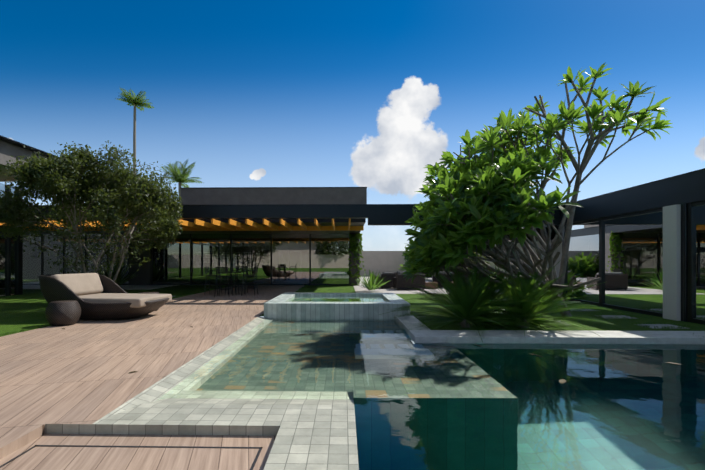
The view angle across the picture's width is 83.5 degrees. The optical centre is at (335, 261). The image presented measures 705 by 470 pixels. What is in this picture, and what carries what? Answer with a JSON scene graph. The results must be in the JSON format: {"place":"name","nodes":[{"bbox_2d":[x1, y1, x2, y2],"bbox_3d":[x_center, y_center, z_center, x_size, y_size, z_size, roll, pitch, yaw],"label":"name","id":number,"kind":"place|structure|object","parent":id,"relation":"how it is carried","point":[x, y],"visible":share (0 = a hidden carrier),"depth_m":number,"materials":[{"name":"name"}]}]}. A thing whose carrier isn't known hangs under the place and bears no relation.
{"place":"outdoors","nodes":[
{"label":"outdoors","id":0,"kind":"place"},
{"bbox_2d":[0,164,22,181],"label":"wing soffit","id":1,"kind":"structure","parent":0,"point":[3,177],"depth_m":13.38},
{"bbox_2d":[0,140,51,166],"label":"roof","id":2,"kind":"structure","parent":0,"point":[8,150],"depth_m":12.27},
{"bbox_2d":[23,285,177,288],"bbox_3d":[-13.649,1.329,20.090,10.100,0.070,3.250,0,0,1],"label":"terrace strip","id":3,"kind":"object","parent":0,"point":[121,286],"visible":0.22,"depth_m":20.23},
{"bbox_2d":[94,260,136,285],"bbox_3d":[-11.077,0.537,19.655,2.240,1.454,2.466,0,0,1],"label":"spiky plant","id":4,"kind":"object","parent":3,"relation":"on","point":[120,279],"visible":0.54,"depth_m":19.54,"materials":[{"name":"green plant"}]},
{"bbox_2d":[0,285,304,469],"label":"deck floor","id":5,"kind":"structure","parent":0,"point":[78,371],"depth_m":4.34,"materials":[{"name":"brown wood"}]},
{"bbox_2d":[45,300,80,325],"bbox_3d":[-5.621,1.070,8.149,0.620,0.480,0.620,0,0,1],"label":"wicker side table","id":6,"kind":"object","parent":5,"relation":"on","point":[64,313],"visible":1,"depth_m":7.94,"materials":[{"name":"wicker"}]},
{"bbox_2d":[38,274,168,319],"bbox_3d":[-5.433,0.806,9.352,2.793,0.967,1.600,0,0,7],"label":"daybed","id":7,"kind":"object","parent":5,"relation":"on","point":[53,289],"visible":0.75,"depth_m":8.68,"materials":[{"name":"wicker"}]},
{"bbox_2d":[50,273,102,295],"bbox_3d":[-6.190,0.570,9.447,0.397,0.552,1.360,0,0,7],"label":"back cushion","id":8,"kind":"object","parent":7,"relation":"on","point":[77,284],"visible":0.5,"depth_m":9.44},
{"bbox_2d":[79,293,171,307],"bbox_3d":[-5.159,0.910,9.318,2.020,0.200,1.320,0,0,7],"label":"daybed mattress","id":9,"kind":"object","parent":7,"relation":"on","point":[136,300],"visible":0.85,"depth_m":8.82,"materials":[{"name":"beige fabric"}]},
{"bbox_2d":[0,445,262,469],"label":"deck hatch groove","id":10,"kind":"object","parent":5,"relation":"on","point":[256,458],"visible":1,"depth_m":2.94,"materials":[{"name":"brown wood"}]},
{"bbox_2d":[139,292,158,310],"bbox_3d":[-4.944,1.070,10.435,0.620,0.480,0.620,0,0,1],"label":"wicker side table","id":11,"kind":"object","parent":5,"relation":"on","point":[150,293],"visible":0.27,"depth_m":10.42,"materials":[{"name":"grey"}]},
{"bbox_2d":[204,267,221,294],"bbox_3d":[-4.798,0.760,15.433,0.540,1.103,0.552,0,0,1],"label":"bar chair","id":12,"kind":"object","parent":5,"relation":"on","point":[207,271],"visible":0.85,"depth_m":15.47,"materials":[{"name":"black metal"}]},
{"bbox_2d":[214,267,232,296],"bbox_3d":[-4.158,0.760,14.645,0.552,1.103,0.540,0,0,1],"label":"bar chair","id":13,"kind":"object","parent":5,"relation":"on","point":[221,270],"visible":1,"depth_m":14.40,"materials":[{"name":"black metal"}]},
{"bbox_2d":[225,272,241,293],"bbox_3d":[-4.044,0.868,15.368,0.720,0.886,0.720,0,0,1],"label":"dining chair","id":14,"kind":"object","parent":5,"relation":"on","point":[235,286],"visible":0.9,"depth_m":15.19,"materials":[{"name":"black metal"}]},
{"bbox_2d":[231,266,247,293],"bbox_3d":[-3.928,0.760,16.121,0.552,1.103,0.540,0,0,1],"label":"bar chair","id":15,"kind":"object","parent":5,"relation":"on","point":[244,268],"visible":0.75,"depth_m":16.35,"materials":[{"name":"black metal"}]},
{"bbox_2d":[241,267,257,295],"bbox_3d":[-3.321,0.760,15.253,0.540,1.103,0.552,0,0,1],"label":"bar chair","id":16,"kind":"object","parent":5,"relation":"on","point":[256,272],"visible":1,"depth_m":15.20,"materials":[{"name":"black metal"}]},
{"bbox_2d":[160,160,201,202],"bbox_3d":[-12.027,-3.337,30.278,3.593,9.308,3.217,0,0,1],"label":"palm","id":17,"kind":"object","parent":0,"point":[180,174],"depth_m":30.17,"materials":[{"name":"green plant"}]},
{"bbox_2d":[163,159,201,186],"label":"fronds","id":18,"kind":"object","parent":17,"relation":"attached to","point":[181,170],"visible":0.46,"depth_m":30.15,"materials":[{"name":"green plant"}]},
{"bbox_2d":[45,315,429,469],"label":"pool coping","id":19,"kind":"object","parent":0,"point":[314,434],"visible":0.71,"depth_m":3.25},
{"bbox_2d":[128,233,359,285],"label":"pavilion columns","id":20,"kind":"structure","parent":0,"point":[142,276],"depth_m":21.60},
{"bbox_2d":[181,188,366,204],"bbox_3d":[-2.407,-2.426,19.585,7.400,0.960,7.900,0,0,1],"label":"roof box","id":21,"kind":"object","parent":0,"point":[224,196],"visible":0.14,"depth_m":15.64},
{"bbox_2d":[0,285,704,336],"bbox_3d":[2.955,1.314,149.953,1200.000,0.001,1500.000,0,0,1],"label":"ground grass","id":22,"kind":"structure","parent":0,"point":[26,309],"depth_m":9.74,"materials":[{"name":"green plant"}]},
{"bbox_2d":[5,185,22,295],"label":"wing frames","id":23,"kind":"structure","parent":22,"relation":"on","point":[19,268],"depth_m":15.44,"materials":[{"name":"black metal"}]},
{"bbox_2d":[0,183,16,294],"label":"wing glass","id":24,"kind":"object","parent":23,"relation":"in","point":[3,266],"visible":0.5,"depth_m":14.98,"materials":[{"name":"clear glass"}]},
{"bbox_2d":[23,234,127,284],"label":"wall frames","id":25,"kind":"structure","parent":22,"relation":"on","point":[63,258],"depth_m":21.77,"materials":[{"name":"black metal"}]},
{"bbox_2d":[23,234,127,283],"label":"glass wall","id":26,"kind":"structure","parent":25,"relation":"attached to","point":[31,269],"depth_m":21.80,"materials":[{"name":"glass"}]},
{"bbox_2d":[0,140,182,281],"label":"tree","id":27,"kind":"object","parent":22,"relation":"on","point":[44,174],"depth_m":10.89,"materials":[{"name":"green plant"}]},
{"bbox_2d":[117,88,153,172],"bbox_3d":[-18.308,-7.240,35.793,3.250,17.112,3.332,0,0,1],"label":"tall palm","id":28,"kind":"object","parent":22,"relation":"on","point":[132,103],"depth_m":35.74,"materials":[{"name":"green plant"}]},
{"bbox_2d":[116,87,151,108],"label":"fronds","id":29,"kind":"object","parent":28,"relation":"attached to","point":[133,98],"visible":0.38,"depth_m":35.60,"materials":[{"name":"green plant"}]},
{"bbox_2d":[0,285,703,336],"bbox_3d":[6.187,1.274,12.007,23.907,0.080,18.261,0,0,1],"label":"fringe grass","id":30,"kind":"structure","parent":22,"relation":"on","point":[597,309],"depth_m":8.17,"materials":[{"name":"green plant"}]},
{"bbox_2d":[347,233,365,285],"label":"vine column","id":31,"kind":"structure","parent":22,"relation":"on","point":[355,237],"depth_m":21.13,"materials":[{"name":"green plant"}]},
{"bbox_2d":[172,296,689,328],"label":"stepping stones","id":32,"kind":"object","parent":22,"relation":"on","point":[651,325],"visible":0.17,"depth_m":8.15,"materials":[{"name":"grey stone"}]},
{"bbox_2d":[360,251,504,276],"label":"boundary wall","id":33,"kind":"structure","parent":22,"relation":"on","point":[382,261],"depth_m":33.91,"materials":[{"name":"grey paint"}]},
{"bbox_2d":[428,252,489,274],"bbox_3d":[10.043,-0.255,32.334,5.522,3.866,3.288,0,0,1],"label":"shrub","id":34,"kind":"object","parent":22,"relation":"on","point":[441,270],"depth_m":31.76,"materials":[{"name":"green plant"}]},
{"bbox_2d":[460,319,471,327],"bbox_3d":[2.605,1.234,7.881,0.240,0.160,0.228,0,0,1],"label":"cycad trunk","id":35,"kind":"object","parent":22,"relation":"on","point":[464,324],"visible":0.48,"depth_m":7.80,"materials":[{"name":"brown plant"}]},
{"bbox_2d":[391,264,547,336],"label":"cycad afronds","id":36,"kind":"object","parent":22,"relation":"on","point":[463,292],"visible":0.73,"depth_m":7.58,"materials":[{"name":"green plant"}]},
{"bbox_2d":[380,258,562,345],"bbox_3d":[2.516,0.939,7.946,3.420,2.087,3.488,0,0,1],"label":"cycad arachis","id":37,"kind":"object","parent":36,"relation":"attached to","point":[478,314],"visible":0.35,"depth_m":7.65,"materials":[{"name":"green plant"}]},
{"bbox_2d":[407,263,553,327],"bbox_3d":[3.086,0.979,8.618,3.155,1.997,2.864,0,0,28],"label":"plant","id":38,"kind":"object","parent":22,"relation":"on","point":[489,303],"visible":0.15,"depth_m":8.43,"materials":[{"name":"green plant"}]},
{"bbox_2d":[417,267,545,328],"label":"cycad fronds","id":39,"kind":"object","parent":38,"relation":"attached to","point":[492,293],"visible":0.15,"depth_m":8.18,"materials":[{"name":"green plant"}]},
{"bbox_2d":[505,228,561,277],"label":"wing walls","id":40,"kind":"structure","parent":22,"relation":"on","point":[557,266],"depth_m":22.58,"materials":[{"name":"grey paint"}]},
{"bbox_2d":[0,135,704,205],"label":"roof","id":41,"kind":"structure","parent":40,"relation":"on","point":[11,141],"depth_m":13.57,"materials":[{"name":"black metal"}]},
{"bbox_2d":[0,218,363,230],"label":"pergola joists","id":42,"kind":"object","parent":41,"relation":"attached to","point":[213,225],"visible":0.52,"depth_m":16.02,"materials":[{"name":"brown wood"}]},
{"bbox_2d":[683,203,686,321],"bbox_3d":[7.611,0.029,8.599,0.069,2.570,0.069,0,0,1],"label":"window frame","id":43,"kind":"object","parent":40,"relation":"attached to","point":[685,262],"visible":0.9,"depth_m":8.57,"materials":[{"name":"black metal"}]},
{"bbox_2d":[401,62,672,317],"bbox_3d":[3.876,-1.554,9.035,5.917,5.818,5.129,0,0,-30],"label":"frangipani","id":44,"kind":"object","parent":22,"relation":"on","point":[504,172],"depth_m":7.88,"materials":[{"name":"green plant"}]},
{"bbox_2d":[457,259,627,335],"bbox_3d":[3.711,0.908,8.004,3.436,1.981,3.245,0,0,1],"label":"plant","id":45,"kind":"object","parent":22,"relation":"on","point":[529,293],"visible":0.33,"depth_m":7.61,"materials":[{"name":"green plant"}]},
{"bbox_2d":[0,0,704,316],"label":"sky","id":46,"kind":"structure","parent":0,"point":[370,94],"materials":[{"name":"blue"}]},
{"bbox_2d":[26,170,704,242],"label":"roof fascia","id":47,"kind":"structure","parent":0,"point":[686,188],"depth_m":13.61,"materials":[{"name":"black metal"}]},
{"bbox_2d":[353,276,500,293],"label":"patio paving","id":48,"kind":"structure","parent":0,"point":[358,289],"depth_m":17.57,"materials":[{"name":"white stone"}]},
{"bbox_2d":[355,269,387,289],"bbox_3d":[1.639,0.783,17.107,1.718,0.961,1.707,0,0,-24],"label":"spiky plant","id":49,"kind":"object","parent":48,"relation":"on","point":[371,284],"visible":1,"depth_m":16.92,"materials":[{"name":"green plant"}]},
{"bbox_2d":[375,274,397,288],"bbox_3d":[2.435,0.952,19.137,0.850,0.700,0.850,0,0,-19],"label":"armchair","id":50,"kind":"object","parent":48,"relation":"on","point":[389,279],"visible":0.46,"depth_m":18.71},
{"bbox_2d":[393,274,424,289],"bbox_3d":[3.366,0.952,18.217,1.300,0.700,0.850,0,0,-4],"label":"sofa","id":51,"kind":"object","parent":48,"relation":"on","point":[400,282],"visible":0.92,"depth_m":17.80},
{"bbox_2d":[399,262,435,276],"bbox_3d":[6.923,0.379,32.627,3.924,2.432,2.844,0,0,1],"label":"potted plant","id":52,"kind":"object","parent":48,"relation":"on","point":[426,275],"depth_m":32.12,"materials":[{"name":"green plant"}]},
{"bbox_2d":[425,282,452,288],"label":"patio coffee tables","id":53,"kind":"object","parent":48,"relation":"on","point":[427,284],"visible":0.19,"depth_m":18.50,"materials":[{"name":"brown wood"}]},
{"bbox_2d":[432,274,450,286],"bbox_3d":[5.192,0.952,19.480,0.850,0.700,0.850,0,0,11],"label":"lounge chair frame","id":54,"kind":"object","parent":48,"relation":"on","point":[434,279],"visible":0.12,"depth_m":19.08,"materials":[{"name":"wicker"}]},
{"bbox_2d":[409,330,704,343],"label":"pool coping","id":55,"kind":"object","parent":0,"point":[532,336],"visible":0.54,"depth_m":6.63,"materials":[{"name":"grey stone"}]},
{"bbox_2d":[642,332,663,334],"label":"pool skimmer lids","id":56,"kind":"object","parent":55,"relation":"in","point":[652,333],"visible":0.29,"depth_m":6.87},
{"bbox_2d":[562,201,704,324],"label":"wing frames","id":57,"kind":"structure","parent":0,"point":[690,263],"depth_m":8.71,"materials":[{"name":"black metal"}]},
{"bbox_2d":[566,205,704,319],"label":"wing glass","id":58,"kind":"object","parent":57,"relation":"in","point":[633,262],"depth_m":10.36,"materials":[{"name":"clear glass"}]},
{"bbox_2d":[663,204,680,320],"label":"wing column","id":59,"kind":"structure","parent":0,"point":[671,262],"depth_m":8.84,"materials":[{"name":"grey concrete"}]},
{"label":"pavilion floor","id":60,"kind":"structure","parent":0,"visible":0},
{"bbox_2d":[151,234,349,284],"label":"pavilion frames","id":61,"kind":"structure","parent":60,"relation":"on","point":[250,284],"depth_m":21.53,"materials":[{"name":"black metal"}]},
{"bbox_2d":[152,234,348,283],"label":"glass wall","id":62,"kind":"structure","parent":61,"relation":"in","point":[290,259],"depth_m":21.57,"materials":[{"name":"clear glass"}]},
{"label":"pool","id":63,"kind":"structure","parent":0,"visible":0},
{"bbox_2d":[264,293,409,318],"bbox_3d":[0.053,1.409,10.983,3.490,0.810,3.200,0,0,1],"label":"spa tub","id":64,"kind":"object","parent":63,"relation":"on","point":[280,306],"visible":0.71,"depth_m":9.40,"materials":[{"name":"tile"}]},
{"bbox_2d":[288,296,386,301],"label":"spa water","id":65,"kind":"structure","parent":64,"relation":"in","point":[338,299],"depth_m":11.08,"materials":[{"name":"green liquid"}]},
{"bbox_2d":[156,318,704,469],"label":"pool water","id":66,"kind":"structure","parent":63,"relation":"in","point":[494,406],"depth_m":4.10,"materials":[{"name":"teal liquid"}]},
{"bbox_2d":[62,321,681,382],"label":"fallen leaves","id":67,"kind":"object","parent":66,"relation":"on","point":[562,381],"visible":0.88,"depth_m":5.25,"materials":[{"name":"brown plant"}]}
]}

